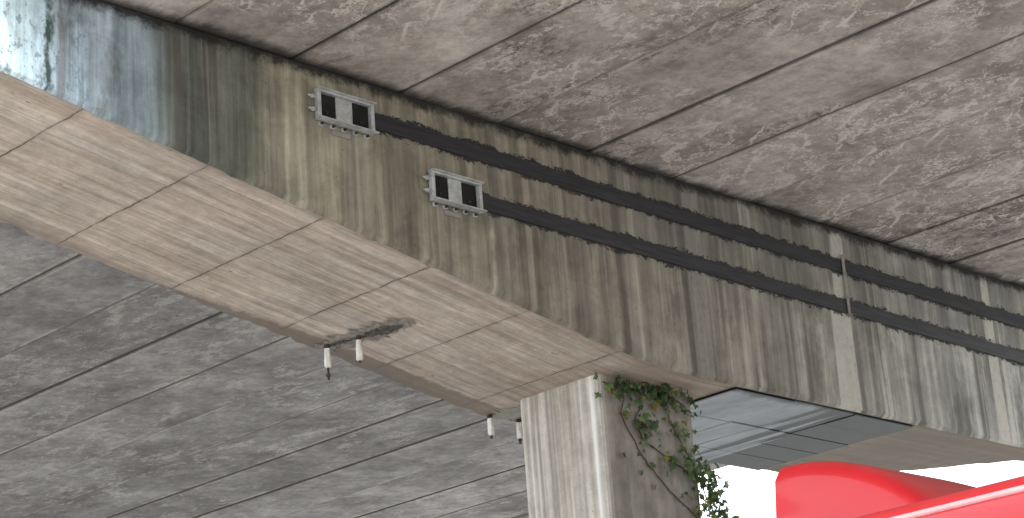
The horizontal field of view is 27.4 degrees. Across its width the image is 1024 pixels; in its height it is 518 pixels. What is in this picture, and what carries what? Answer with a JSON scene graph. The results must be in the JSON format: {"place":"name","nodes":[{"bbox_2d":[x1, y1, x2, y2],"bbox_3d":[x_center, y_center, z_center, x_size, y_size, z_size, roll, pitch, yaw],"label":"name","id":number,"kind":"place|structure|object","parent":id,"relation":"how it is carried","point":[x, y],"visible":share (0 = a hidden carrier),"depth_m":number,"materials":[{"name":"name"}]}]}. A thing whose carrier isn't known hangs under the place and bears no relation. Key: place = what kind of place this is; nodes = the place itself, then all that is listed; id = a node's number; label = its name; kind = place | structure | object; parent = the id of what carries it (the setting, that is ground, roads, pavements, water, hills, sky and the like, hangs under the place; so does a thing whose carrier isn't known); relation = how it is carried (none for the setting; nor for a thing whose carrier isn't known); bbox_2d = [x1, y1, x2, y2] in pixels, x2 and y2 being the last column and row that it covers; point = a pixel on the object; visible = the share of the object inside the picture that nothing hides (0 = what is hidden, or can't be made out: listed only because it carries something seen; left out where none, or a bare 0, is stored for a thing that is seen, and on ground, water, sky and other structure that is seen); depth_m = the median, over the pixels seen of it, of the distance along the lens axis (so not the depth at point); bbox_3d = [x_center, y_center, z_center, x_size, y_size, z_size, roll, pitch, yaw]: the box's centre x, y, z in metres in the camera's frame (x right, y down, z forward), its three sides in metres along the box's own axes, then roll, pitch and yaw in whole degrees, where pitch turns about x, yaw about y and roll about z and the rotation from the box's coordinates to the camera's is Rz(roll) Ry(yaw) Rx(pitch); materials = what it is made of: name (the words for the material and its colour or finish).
{"place":"outdoors","nodes":[
{"label":"outdoors","id":0,"kind":"place"},
{"bbox_2d":[520,374,700,517],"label":"bridge column","id":1,"kind":"structure","parent":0,"point":[578,441],"depth_m":18.97,"materials":[{"name":"grey concrete"}]},
{"bbox_2d":[0,0,1023,471],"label":"bridge crosshead beam","id":2,"kind":"structure","parent":1,"relation":"on","point":[230,178],"depth_m":17.74,"materials":[{"name":"grey concrete"}]},
{"bbox_2d":[698,461,1023,517],"label":"sky","id":3,"kind":"structure","parent":0,"point":[751,494],"materials":[{"name":"white"}]},
{"bbox_2d":[775,461,975,517],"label":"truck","id":4,"kind":"object","parent":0,"point":[827,489],"visible":0.72,"depth_m":11.57,"materials":[{"name":"red paint"}]},
{"bbox_2d":[856,476,1023,517],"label":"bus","id":5,"kind":"object","parent":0,"point":[1003,499],"depth_m":7.64,"materials":[{"name":"red paint"}]},
{"label":"ground","id":6,"kind":"structure","parent":0,"visible":0},
{"bbox_2d":[511,461,728,517],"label":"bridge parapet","id":7,"kind":"structure","parent":6,"relation":"on","point":[711,464],"depth_m":30.68,"materials":[{"name":"grey concrete"}]},
{"bbox_2d":[324,344,331,379],"bbox_3d":[-1.621,0.894,18.512,0.064,0.350,0.065,-2,-19,-6],"label":"hanging anchor rod","id":8,"kind":"object","parent":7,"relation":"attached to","point":[327,360],"visible":1,"depth_m":18.50,"materials":[{"name":"metal"}]},
{"bbox_2d":[308,85,378,139],"bbox_3d":[-1.341,-1.153,16.697,0.671,0.379,0.093,14,-26,-42],"label":"steel anchor bracket","id":9,"kind":"object","parent":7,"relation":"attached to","point":[340,109],"visible":1,"depth_m":16.72,"materials":[{"name":"metal"}]},
{"bbox_2d":[355,335,362,362],"bbox_3d":[-1.332,0.774,18.321,0.063,0.270,0.066,14,-26,-42],"label":"hanging anchor rod","id":10,"kind":"object","parent":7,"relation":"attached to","point":[359,354],"visible":1,"depth_m":18.30,"materials":[{"name":"metal"}]},
{"bbox_2d":[314,318,416,351],"bbox_3d":[-1.304,0.665,18.340,1.193,0.069,0.352,-17,-23,33],"label":"spalled concrete groove","id":11,"kind":"object","parent":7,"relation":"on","point":[375,331],"visible":1,"depth_m":18.30},
{"bbox_2d":[423,168,487,218],"bbox_3d":[-0.476,-0.537,17.344,0.650,0.379,0.093,14,-26,-42],"label":"steel anchor bracket","id":12,"kind":"object","parent":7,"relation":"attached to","point":[451,190],"visible":1,"depth_m":17.36,"materials":[{"name":"metal"}]},
{"bbox_2d":[487,414,494,438],"bbox_3d":[-0.199,1.571,19.878,0.068,0.260,0.065,14,-26,-42],"label":"hanging anchor rod","id":13,"kind":"object","parent":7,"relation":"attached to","point":[491,432],"visible":1,"depth_m":19.85,"materials":[{"name":"metal"}]},
{"bbox_2d":[493,406,521,420],"bbox_3d":[0.000,1.461,19.887,0.431,0.036,0.469,14,-26,-42],"label":"spalled concrete groove","id":14,"kind":"object","parent":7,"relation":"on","point":[508,414],"visible":0.72,"depth_m":19.91},
{"bbox_2d":[0,0,1023,517],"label":"bridge deck","id":15,"kind":"structure","parent":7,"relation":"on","point":[898,124],"depth_m":20.13,"materials":[{"name":"grey concrete"}]},
{"bbox_2d":[516,419,522,443],"bbox_3d":[0.068,1.627,20.012,0.065,0.270,0.066,14,-26,-42],"label":"hanging anchor rod","id":16,"kind":"object","parent":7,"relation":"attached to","point":[519,430],"visible":0.99,"depth_m":19.98,"materials":[{"name":"metal"}]},
{"bbox_2d":[593,372,739,517],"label":"ivy vine","id":17,"kind":"object","parent":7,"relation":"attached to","point":[713,497],"visible":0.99,"depth_m":19.21,"materials":[{"name":"green plant"}]},
{"bbox_2d":[368,112,1023,328],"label":"carbon strengthening plate","id":18,"kind":"object","parent":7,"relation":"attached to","point":[402,129],"visible":1,"depth_m":19.40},
{"bbox_2d":[476,194,1023,363],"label":"carbon strengthening plate","id":19,"kind":"object","parent":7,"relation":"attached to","point":[582,230],"visible":1,"depth_m":19.80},
{"bbox_2d":[690,389,912,469],"bbox_3d":[2.362,1.734,21.045,2.780,0.023,2.021,14,-26,-42],"label":"soffit steel sheet","id":20,"kind":"object","parent":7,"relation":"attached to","point":[720,437],"visible":0.75,"depth_m":21.04,"materials":[{"name":"grey metal"}]},
{"bbox_2d":[694,387,913,432],"bbox_3d":[2.361,1.722,21.049,2.800,0.001,2.045,14,-26,-42],"label":"sheet backing","id":21,"kind":"object","parent":20,"relation":"on","point":[792,400],"visible":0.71,"depth_m":19.95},
{"bbox_2d":[841,254,851,316],"bbox_3d":[3.347,0.267,21.046,0.036,0.658,0.030,14,-26,-42],"label":"steel clamp bar","id":22,"kind":"object","parent":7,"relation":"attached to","point":[846,286],"visible":1,"depth_m":21.04,"materials":[{"name":"metal"}]}
]}

